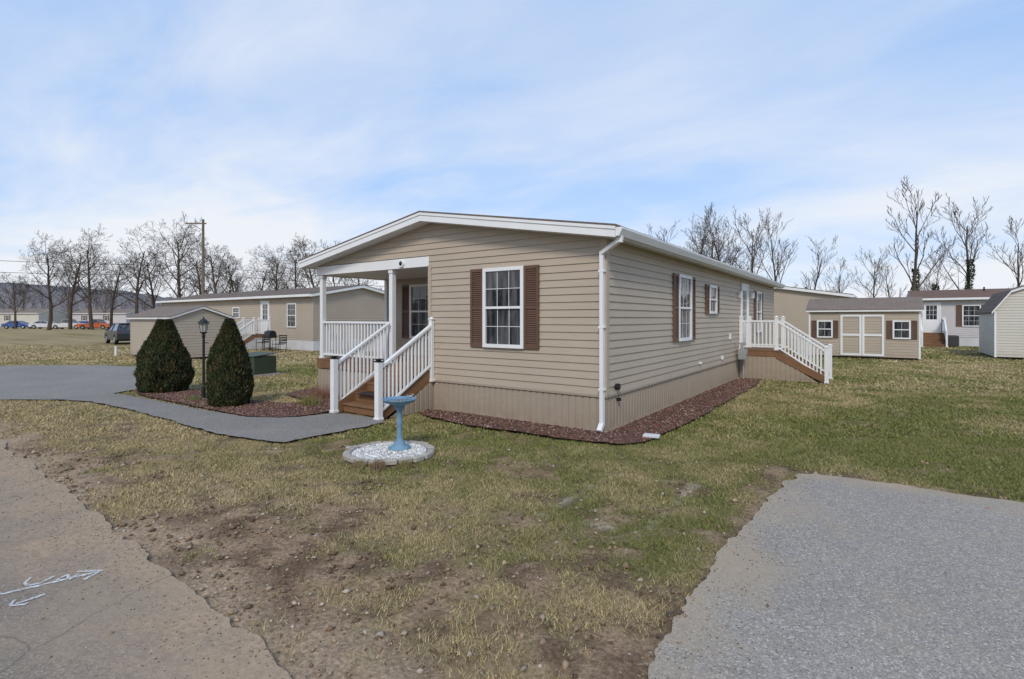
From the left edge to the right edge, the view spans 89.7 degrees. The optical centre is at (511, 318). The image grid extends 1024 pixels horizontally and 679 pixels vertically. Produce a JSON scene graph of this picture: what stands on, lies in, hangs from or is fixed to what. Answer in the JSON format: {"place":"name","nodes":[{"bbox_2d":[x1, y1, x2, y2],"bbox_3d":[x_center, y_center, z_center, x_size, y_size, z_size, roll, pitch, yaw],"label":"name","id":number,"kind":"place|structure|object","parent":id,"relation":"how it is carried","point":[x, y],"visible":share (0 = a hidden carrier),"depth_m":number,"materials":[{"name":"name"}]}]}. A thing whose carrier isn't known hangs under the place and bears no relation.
{"place":"outdoors","nodes":[
{"label":"outdoors","id":0,"kind":"place"},
{"bbox_2d":[0,308,56,312],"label":"roof","id":1,"kind":"structure","parent":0,"point":[23,311],"depth_m":128.17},
{"bbox_2d":[0,365,136,399],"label":"driveway","id":2,"kind":"structure","parent":0,"point":[42,382],"depth_m":15.30,"materials":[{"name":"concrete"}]},
{"bbox_2d":[0,282,170,311],"bbox_3d":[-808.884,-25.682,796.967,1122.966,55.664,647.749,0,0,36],"label":"hill","id":3,"kind":"structure","parent":0,"point":[77,306],"depth_m":659.14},
{"bbox_2d":[0,439,292,678],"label":"street","id":4,"kind":"structure","parent":0,"point":[31,642],"depth_m":3.27,"materials":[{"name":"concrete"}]},
{"bbox_2d":[0,570,102,605],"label":"survey paint marking","id":5,"kind":"object","parent":4,"relation":"on","point":[27,580],"visible":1,"depth_m":3.60,"materials":[{"name":"white paint"}]},
{"bbox_2d":[0,326,1023,678],"bbox_3d":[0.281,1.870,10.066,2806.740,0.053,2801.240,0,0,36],"label":"ground","id":6,"kind":"structure","parent":0,"point":[608,658],"depth_m":4.39,"materials":[{"name":"plant"}]},
{"bbox_2d":[1,321,31,328],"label":"parked car","id":7,"kind":"object","parent":6,"relation":"on","point":[21,324],"visible":0.75,"depth_m":95.18,"materials":[{"name":"paint"}]},
{"bbox_2d":[0,273,34,328],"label":"bare tree","id":8,"kind":"object","parent":6,"relation":"on","point":[15,299],"visible":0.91,"depth_m":95.25,"materials":[{"name":"brown plant"}]},
{"bbox_2d":[28,321,58,328],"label":"parked car","id":9,"kind":"object","parent":6,"relation":"on","point":[39,324],"visible":0.64,"depth_m":94.06,"materials":[{"name":"paint"}]},
{"bbox_2d":[15,230,85,329],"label":"bare tree","id":10,"kind":"object","parent":6,"relation":"on","point":[51,306],"visible":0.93,"depth_m":83.78,"materials":[{"name":"brown plant"}]},
{"bbox_2d":[52,319,82,328],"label":"parked car","id":11,"kind":"object","parent":6,"relation":"on","point":[63,324],"visible":0.56,"depth_m":92.18,"materials":[{"name":"paint"}]},
{"bbox_2d":[45,241,106,328],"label":"bare tree","id":12,"kind":"object","parent":6,"relation":"on","point":[70,325],"visible":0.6,"depth_m":90.89,"materials":[{"name":"brown plant"}]},
{"bbox_2d":[50,223,116,329],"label":"bare tree","id":13,"kind":"object","parent":6,"relation":"on","point":[90,315],"visible":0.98,"depth_m":85.48,"materials":[{"name":"brown plant"}]},
{"bbox_2d":[77,319,108,328],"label":"parked car","id":14,"kind":"object","parent":6,"relation":"on","point":[100,323],"visible":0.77,"depth_m":90.22,"materials":[{"name":"paint"}]},
{"bbox_2d":[93,255,137,327],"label":"bare tree","id":15,"kind":"object","parent":6,"relation":"on","point":[112,301],"visible":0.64,"depth_m":90.83,"materials":[{"name":"brown plant"}]},
{"bbox_2d":[104,323,129,343],"bbox_3d":[-28.959,1.085,38.565,4.478,1.530,2.100,0,0,42],"label":"parked suv","id":16,"kind":"object","parent":6,"relation":"on","point":[116,333],"visible":0.5,"depth_m":36.98,"materials":[{"name":"paint"}]},
{"bbox_2d":[82,225,169,313],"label":"bare tree","id":17,"kind":"object","parent":6,"relation":"on","point":[137,289],"visible":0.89,"depth_m":83.32,"materials":[{"name":"brown plant"}]},
{"bbox_2d":[121,246,173,308],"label":"bare tree","id":18,"kind":"object","parent":6,"relation":"on","point":[152,296],"visible":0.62,"depth_m":86.18,"materials":[{"name":"brown plant"}]},
{"bbox_2d":[141,211,211,297],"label":"bare tree","id":19,"kind":"object","parent":6,"relation":"on","point":[179,276],"visible":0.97,"depth_m":75.71,"materials":[{"name":"brown plant"}]},
{"bbox_2d":[126,306,233,358],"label":"garden shed","id":20,"kind":"structure","parent":6,"relation":"on","point":[186,319],"depth_m":24.11,"materials":[{"name":"plastic"}]},
{"bbox_2d":[185,219,206,293],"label":"utility pole","id":21,"kind":"object","parent":6,"relation":"on","point":[203,267],"visible":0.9,"depth_m":49.92,"materials":[{"name":"brown wood"}]},
{"bbox_2d":[0,260,372,285],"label":"overhead wires","id":22,"kind":"object","parent":21,"relation":"attached to","point":[174,265],"visible":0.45,"depth_m":49.68,"materials":[{"name":"black metal"}]},
{"bbox_2d":[175,235,241,294],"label":"bare tree","id":23,"kind":"object","parent":6,"relation":"on","point":[198,273],"visible":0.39,"depth_m":84.28,"materials":[{"name":"brown plant"}]},
{"bbox_2d":[175,240,246,293],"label":"bare tree","id":24,"kind":"object","parent":6,"relation":"on","point":[214,284],"visible":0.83,"depth_m":78.43,"materials":[{"name":"brown plant"}]},
{"bbox_2d":[46,391,383,441],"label":"walkway","id":25,"kind":"structure","parent":6,"relation":"on","point":[285,429],"depth_m":9.26,"materials":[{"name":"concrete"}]},
{"bbox_2d":[209,250,251,292],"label":"bare tree","id":26,"kind":"object","parent":6,"relation":"on","point":[232,283],"visible":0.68,"depth_m":84.22,"materials":[{"name":"brown plant"}]},
{"bbox_2d":[134,388,342,417],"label":"red gravel","id":27,"kind":"structure","parent":6,"relation":"on","point":[298,408],"depth_m":10.88,"materials":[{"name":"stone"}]},
{"bbox_2d":[133,318,195,392],"bbox_3d":[-8.768,0.921,13.050,1.363,1.898,1.323,0,0,36],"label":"arborvitae shrub","id":28,"kind":"object","parent":27,"relation":"on","point":[163,361],"visible":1,"depth_m":12.69,"materials":[{"name":"green plant"}]},
{"bbox_2d":[198,317,208,397],"bbox_3d":[-7.058,0.900,11.784,0.240,1.900,0.240,0,0,36],"label":"lamp post","id":29,"kind":"object","parent":27,"relation":"on","point":[203,323],"visible":0.92,"depth_m":11.76,"materials":[{"name":"black metal"}]},
{"bbox_2d":[204,318,254,406],"bbox_3d":[-5.984,0.919,10.956,1.017,1.902,0.965,0,0,36],"label":"arborvitae shrub","id":30,"kind":"object","parent":27,"relation":"on","point":[229,381],"visible":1,"depth_m":10.68,"materials":[{"name":"green plant"}]},
{"bbox_2d":[298,392,323,405],"bbox_3d":[-4.290,1.718,10.986,0.583,0.284,0.522,0,0,-23],"label":"dry plant","id":31,"kind":"object","parent":27,"relation":"on","point":[310,401],"visible":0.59,"depth_m":10.94,"materials":[{"name":"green plant"}]},
{"bbox_2d":[308,384,329,398],"bbox_3d":[-4.392,1.663,11.864,0.763,0.395,0.752,0,0,36],"label":"dry plant","id":32,"kind":"object","parent":27,"relation":"on","point":[321,393],"visible":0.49,"depth_m":11.84,"materials":[{"name":"brown plant"}]},
{"bbox_2d":[243,334,263,343],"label":"deck","id":33,"kind":"structure","parent":6,"relation":"on","point":[251,337],"depth_m":31.22,"materials":[{"name":"brown wood"}]},
{"bbox_2d":[237,317,270,340],"bbox_3d":[-16.243,0.877,31.479,1.380,1.945,2.410,0,0,36],"label":"rail","id":34,"kind":"object","parent":6,"relation":"on","point":[246,328],"visible":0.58,"depth_m":31.46,"materials":[{"name":"white plastic"}]},
{"bbox_2d":[235,246,284,291],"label":"bare tree","id":35,"kind":"object","parent":6,"relation":"on","point":[261,285],"visible":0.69,"depth_m":73.74,"materials":[{"name":"brown plant"}]},
{"bbox_2d":[249,351,280,376],"bbox_3d":[-8.468,1.496,17.034,1.160,0.749,1.000,0,0,30],"label":"utility box","id":36,"kind":"object","parent":6,"relation":"on","point":[263,364],"visible":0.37,"depth_m":16.77,"materials":[{"name":"metal"}]},
{"bbox_2d":[264,330,276,350],"bbox_3d":[-13.939,1.260,29.672,1.240,1.180,0.440,0,0,36],"label":"barbecue grill","id":37,"kind":"object","parent":6,"relation":"on","point":[269,334],"visible":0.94,"depth_m":29.52,"materials":[{"name":"black metal"}]},
{"bbox_2d":[250,245,296,290],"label":"bare tree","id":38,"kind":"object","parent":6,"relation":"on","point":[271,259],"visible":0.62,"depth_m":75.22,"materials":[{"name":"brown plant"}]},
{"bbox_2d":[264,235,318,289],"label":"bare tree","id":39,"kind":"object","parent":6,"relation":"on","point":[280,275],"visible":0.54,"depth_m":71.03,"materials":[{"name":"brown plant"}]},
{"bbox_2d":[245,337,363,350],"bbox_3d":[-18.496,1.500,37.312,20.700,0.700,8.750,0,0,36],"label":"skirting","id":40,"kind":"object","parent":6,"relation":"on","point":[310,345],"visible":0.17,"depth_m":30.90,"materials":[{"name":"white plastic"}]},
{"bbox_2d":[162,288,383,339],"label":"walls","id":41,"kind":"structure","parent":40,"relation":"on","point":[360,304],"depth_m":31.59,"materials":[{"name":"plastic"}]},
{"bbox_2d":[156,294,310,333],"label":"trim","id":42,"kind":"structure","parent":41,"relation":"attached to","point":[268,303],"depth_m":32.47,"materials":[{"name":"white plastic"}]},
{"bbox_2d":[233,304,294,325],"bbox_3d":[-19.686,-0.228,35.388,16.910,1.365,0.011,0,0,36],"label":"glass","id":43,"kind":"object","parent":42,"relation":"attached to","point":[291,309],"visible":0.53,"depth_m":30.91,"materials":[{"name":"glass"}]},
{"bbox_2d":[167,285,383,302],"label":"fascia","id":44,"kind":"structure","parent":41,"relation":"attached to","point":[354,287],"depth_m":31.66,"materials":[{"name":"white plastic"}]},
{"bbox_2d":[158,284,383,300],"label":"roof","id":45,"kind":"structure","parent":44,"relation":"attached to","point":[269,292],"depth_m":34.95,"materials":[{"name":"grey"}]},
{"bbox_2d":[285,236,339,288],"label":"bare tree","id":46,"kind":"object","parent":6,"relation":"on","point":[300,245],"visible":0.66,"depth_m":64.56,"materials":[{"name":"brown plant"}]},
{"bbox_2d":[328,277,377,287],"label":"bare tree","id":47,"kind":"object","parent":6,"relation":"on","point":[359,281],"visible":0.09,"depth_m":69.54,"materials":[{"name":"brown plant"}]},
{"bbox_2d":[352,458,366,468],"bbox_3d":[-1.918,1.806,6.451,0.199,0.108,0.226,0,0,1],"label":"dry plant","id":48,"kind":"object","parent":6,"relation":"on","point":[359,463],"visible":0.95,"depth_m":6.42,"materials":[{"name":"beige plant"}]},
{"bbox_2d":[366,457,386,471],"bbox_3d":[-1.663,1.784,6.356,0.238,0.152,0.231,0,0,-1],"label":"dry plant","id":49,"kind":"object","parent":6,"relation":"on","point":[377,466],"visible":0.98,"depth_m":6.32,"materials":[{"name":"brown plant"}]},
{"bbox_2d":[342,440,434,465],"bbox_3d":[-1.675,1.829,7.053,1.230,0.089,1.150,0,0,-14],"label":"paver ring","id":50,"kind":"object","parent":6,"relation":"on","point":[417,451],"visible":0.84,"depth_m":6.92,"materials":[{"name":"gravel"}]},
{"bbox_2d":[382,394,416,450],"bbox_3d":[-1.565,1.420,7.157,0.480,0.780,0.480,0,0,36],"label":"bird bath","id":51,"kind":"object","parent":50,"relation":"on","point":[398,403],"visible":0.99,"depth_m":7.12,"materials":[{"name":"blue ceramic"}]},
{"bbox_2d":[396,459,412,469],"bbox_3d":[-1.331,1.800,6.385,0.199,0.120,0.222,0,0,12],"label":"dry plant","id":52,"kind":"object","parent":6,"relation":"on","point":[405,465],"visible":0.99,"depth_m":6.37,"materials":[{"name":"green plant"}]},
{"bbox_2d":[0,272,1016,319],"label":"distant tree line","id":53,"kind":"object","parent":6,"relation":"on","point":[94,300],"visible":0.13,"depth_m":155.51,"materials":[{"name":"brown plant"}]},
{"bbox_2d":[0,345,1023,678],"bbox_3d":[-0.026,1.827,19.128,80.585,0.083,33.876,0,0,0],"label":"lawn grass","id":54,"kind":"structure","parent":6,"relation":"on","point":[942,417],"depth_m":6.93,"materials":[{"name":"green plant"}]},
{"bbox_2d":[24,425,1022,652],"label":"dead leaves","id":55,"kind":"object","parent":54,"relation":"on","point":[622,622],"visible":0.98,"depth_m":4.71,"materials":[{"name":"plant"}]},
{"bbox_2d":[14,445,1023,678],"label":"soil clods","id":56,"kind":"object","parent":6,"relation":"on","point":[379,635],"visible":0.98,"depth_m":4.18,"materials":[{"name":"soil"}]},
{"bbox_2d":[318,356,817,432],"bbox_3d":[3.534,1.500,15.983,9.950,0.700,17.150,0,0,36],"label":"skirting","id":57,"kind":"object","parent":6,"relation":"on","point":[571,410],"visible":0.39,"depth_m":9.88,"materials":[{"name":"beige plastic"}]},
{"bbox_2d":[318,223,773,395],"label":"walls","id":58,"kind":"structure","parent":57,"relation":"on","point":[641,348],"depth_m":9.69,"materials":[{"name":"beige plastic"}]},
{"bbox_2d":[298,212,784,432],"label":"trim","id":59,"kind":"structure","parent":58,"relation":"attached to","point":[411,268],"depth_m":10.69,"materials":[{"name":"white plastic"}]},
{"bbox_2d":[412,270,760,344],"bbox_3d":[4.251,-0.220,13.894,12.821,1.380,5.511,0,0,-22],"label":"glass","id":60,"kind":"object","parent":59,"relation":"attached to","point":[495,281],"visible":0.75,"depth_m":9.61,"materials":[{"name":"glass"}]},
{"bbox_2d":[300,215,782,288],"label":"fascia","id":61,"kind":"structure","parent":58,"relation":"on","point":[398,229],"depth_m":10.20,"materials":[{"name":"white plastic"}]},
{"bbox_2d":[298,211,773,280],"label":"roof","id":62,"kind":"structure","parent":61,"relation":"attached to","point":[617,225],"depth_m":9.51,"materials":[{"name":"white"}]},
{"bbox_2d":[402,265,762,348],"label":"shutters","id":63,"kind":"object","parent":58,"relation":"attached to","point":[531,307],"visible":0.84,"depth_m":9.83,"materials":[{"name":"brown plastic"}]},
{"bbox_2d":[316,347,824,418],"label":"deck","id":64,"kind":"structure","parent":6,"relation":"on","point":[353,402],"depth_m":10.72,"materials":[{"name":"brown wood"}]},
{"bbox_2d":[330,261,620,400],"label":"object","id":65,"kind":"object","parent":64,"relation":"on","point":[617,386],"visible":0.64,"depth_m":10.07,"materials":[{"name":"black metal"}]},
{"bbox_2d":[319,269,832,419],"bbox_3d":[2.426,0.386,14.467,14.590,2.929,5.274,0,0,-25],"label":"rail","id":66,"kind":"object","parent":64,"relation":"on","point":[380,338],"visible":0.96,"depth_m":11.31,"materials":[{"name":"white plastic"}]},
{"bbox_2d":[419,378,760,443],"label":"red gravel","id":67,"kind":"structure","parent":6,"relation":"on","point":[695,411],"depth_m":9.32,"materials":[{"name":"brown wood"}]},
{"bbox_2d":[735,342,747,378],"bbox_3d":[7.000,1.280,15.681,0.320,1.140,0.350,0,0,36],"label":"gas meter","id":68,"kind":"object","parent":67,"relation":"on","point":[742,354],"visible":0.93,"depth_m":15.56,"materials":[{"name":"grey metal"}]},
{"bbox_2d":[647,220,679,241],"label":"bare tree","id":69,"kind":"object","parent":6,"relation":"on","point":[663,234],"visible":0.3,"depth_m":66.88,"materials":[{"name":"brown plant"}]},
{"bbox_2d":[679,210,732,262],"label":"bare tree","id":70,"kind":"object","parent":6,"relation":"on","point":[703,241],"visible":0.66,"depth_m":61.24,"materials":[{"name":"brown plant"}]},
{"bbox_2d":[686,202,739,263],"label":"bare tree","id":71,"kind":"object","parent":6,"relation":"on","point":[712,246],"visible":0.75,"depth_m":65.68,"materials":[{"name":"brown plant"}]},
{"bbox_2d":[689,218,753,270],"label":"bare tree","id":72,"kind":"object","parent":6,"relation":"on","point":[730,256],"visible":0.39,"depth_m":70.23,"materials":[{"name":"brown plant"}]},
{"bbox_2d":[715,206,773,273],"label":"bare tree","id":73,"kind":"object","parent":6,"relation":"on","point":[752,256],"visible":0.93,"depth_m":62.91,"materials":[{"name":"brown plant"}]},
{"bbox_2d":[747,212,797,282],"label":"bare tree","id":74,"kind":"object","parent":6,"relation":"on","point":[778,263],"visible":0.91,"depth_m":63.79,"materials":[{"name":"brown plant"}]},
{"bbox_2d":[779,338,808,348],"bbox_3d":[21.491,1.545,39.254,7.500,0.610,16.000,0,0,36],"label":"skirting","id":75,"kind":"object","parent":6,"relation":"on","point":[793,343],"visible":0.01,"depth_m":32.20,"materials":[{"name":"beige plastic"}]},
{"bbox_2d":[774,288,847,338],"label":"walls","id":76,"kind":"structure","parent":75,"relation":"on","point":[790,305],"depth_m":32.15,"materials":[{"name":"plastic"}]},
{"bbox_2d":[774,287,852,297],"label":"fascia","id":77,"kind":"structure","parent":76,"relation":"attached to","point":[821,292],"depth_m":31.20,"materials":[{"name":"white plastic"}]},
{"bbox_2d":[802,235,838,289],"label":"bare tree","id":78,"kind":"object","parent":6,"relation":"on","point":[817,277],"visible":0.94,"depth_m":61.41,"materials":[{"name":"brown plant"}]},
{"bbox_2d":[648,473,1023,678],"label":"parking pad","id":79,"kind":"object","parent":6,"relation":"on","point":[909,608],"visible":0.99,"depth_m":3.46,"materials":[{"name":"gravel"}]},
{"bbox_2d":[636,474,892,678],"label":"loose gravel","id":80,"kind":"structure","parent":79,"relation":"on","point":[742,580],"depth_m":3.56,"materials":[{"name":"grey gravel"}]},
{"bbox_2d":[818,257,857,292],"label":"bare tree","id":81,"kind":"object","parent":6,"relation":"on","point":[838,285],"visible":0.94,"depth_m":66.01,"materials":[{"name":"brown plant"}]},
{"bbox_2d":[806,297,923,359],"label":"garden shed","id":82,"kind":"structure","parent":6,"relation":"on","point":[884,327],"depth_m":24.11,"materials":[{"name":"plastic"}]},
{"bbox_2d":[847,246,889,297],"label":"bare tree","id":83,"kind":"object","parent":6,"relation":"on","point":[873,276],"visible":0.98,"depth_m":75.43,"materials":[{"name":"brown plant"}]},
{"bbox_2d":[870,258,907,296],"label":"bare tree","id":84,"kind":"object","parent":6,"relation":"on","point":[887,290],"visible":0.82,"depth_m":79.73,"materials":[{"name":"brown plant"}]},
{"bbox_2d":[885,175,956,290],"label":"bare tree","id":85,"kind":"object","parent":6,"relation":"on","point":[913,284],"visible":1,"depth_m":60.98,"materials":[{"name":"brown plant"}]},
{"bbox_2d":[910,268,920,290],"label":"ivy vine","id":86,"kind":"object","parent":85,"relation":"attached to","point":[918,277],"visible":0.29,"depth_m":61.83,"materials":[{"name":"green plant"}]},
{"bbox_2d":[923,332,945,346],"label":"deck","id":87,"kind":"structure","parent":6,"relation":"on","point":[930,339],"depth_m":34.09,"materials":[{"name":"brown wood"}]},
{"bbox_2d":[921,317,947,346],"bbox_3d":[28.235,0.877,34.544,1.380,1.945,2.410,0,0,36],"label":"rail","id":88,"kind":"object","parent":6,"relation":"on","point":[944,329],"visible":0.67,"depth_m":33.96,"materials":[{"name":"white plastic"}]},
{"bbox_2d":[921,255,955,289],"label":"bare tree","id":89,"kind":"object","parent":6,"relation":"on","point":[929,284],"visible":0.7,"depth_m":65.79,"materials":[{"name":"brown plant"}]},
{"bbox_2d":[910,194,995,289],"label":"bare tree","id":90,"kind":"object","parent":6,"relation":"on","point":[965,243],"visible":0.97,"depth_m":61.02,"materials":[{"name":"brown plant"}]},
{"bbox_2d":[964,259,975,288],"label":"ivy vine","id":91,"kind":"object","parent":90,"relation":"attached to","point":[971,274],"visible":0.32,"depth_m":59.88,"materials":[{"name":"green plant"}]},
{"bbox_2d":[948,335,958,345],"bbox_3d":[29.168,1.450,34.258,0.840,0.700,0.840,0,0,36],"label":"air conditioner unit","id":92,"kind":"object","parent":6,"relation":"on","point":[953,340],"visible":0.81,"depth_m":33.86,"materials":[{"name":"grey metal"}]},
{"bbox_2d":[959,337,978,346],"bbox_3d":[35.099,1.500,34.474,13.000,0.700,9.750,0,0,36],"label":"skirting","id":93,"kind":"object","parent":6,"relation":"on","point":[969,341],"visible":0.06,"depth_m":34.38,"materials":[{"name":"white plastic"}]},
{"bbox_2d":[920,300,986,336],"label":"walls","id":94,"kind":"structure","parent":93,"relation":"on","point":[948,310],"depth_m":34.81,"materials":[{"name":"plastic"}]},
{"bbox_2d":[907,293,987,300],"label":"fascia","id":95,"kind":"structure","parent":94,"relation":"attached to","point":[908,295],"depth_m":34.27,"materials":[{"name":"white plastic"}]},
{"bbox_2d":[907,288,1010,297],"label":"roof","id":96,"kind":"structure","parent":95,"relation":"attached to","point":[954,293],"depth_m":36.04,"materials":[{"name":"red"}]},
{"bbox_2d":[922,297,989,332],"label":"trim","id":97,"kind":"structure","parent":94,"relation":"attached to","point":[932,325],"depth_m":35.31,"materials":[{"name":"white plastic"}]},
{"bbox_2d":[926,305,979,325],"bbox_3d":[31.643,-0.228,33.555,7.265,1.365,0.011,0,0,36],"label":"glass","id":98,"kind":"object","parent":97,"relation":"attached to","point":[931,312],"visible":0.8,"depth_m":34.41,"materials":[{"name":"glass"}]},
{"bbox_2d":[956,305,982,325],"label":"shutters","id":99,"kind":"object","parent":94,"relation":"attached to","point":[958,315],"visible":0.58,"depth_m":34.65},
{"bbox_2d":[976,285,1023,358],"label":"barn shed","id":100,"kind":"structure","parent":6,"relation":"on","point":[1001,324],"depth_m":23.84,"materials":[{"name":"beige plastic"}]},
{"bbox_2d":[986,216,1023,286],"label":"bare tree","id":101,"kind":"object","parent":6,"relation":"on","point":[1018,267],"visible":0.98,"depth_m":58.12,"materials":[{"name":"brown plant"}]},
{"bbox_2d":[0,0,1023,297],"label":"sky","id":102,"kind":"structure","parent":0,"point":[271,123],"materials":[{"name":"blue"}]},
{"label":"skirting","id":103,"kind":"object","parent":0,"visible":0},
{"bbox_2d":[0,309,65,323],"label":"walls","id":104,"kind":"structure","parent":103,"relation":"on","point":[58,316],"depth_m":127.14,"materials":[{"name":"beige plastic"}]},
{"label":"skirting","id":105,"kind":"object","parent":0,"visible":0},
{"bbox_2d":[72,310,142,322],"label":"walls","id":106,"kind":"structure","parent":105,"relation":"on","point":[119,318],"depth_m":130.16,"materials":[{"name":"plastic"}]},
{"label":"fascia","id":107,"kind":"object","parent":106,"relation":"on","visible":0},
{"bbox_2d":[73,309,140,312],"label":"roof","id":108,"kind":"structure","parent":107,"relation":"on","point":[107,311],"depth_m":131.70,"materials":[{"name":"grey"}]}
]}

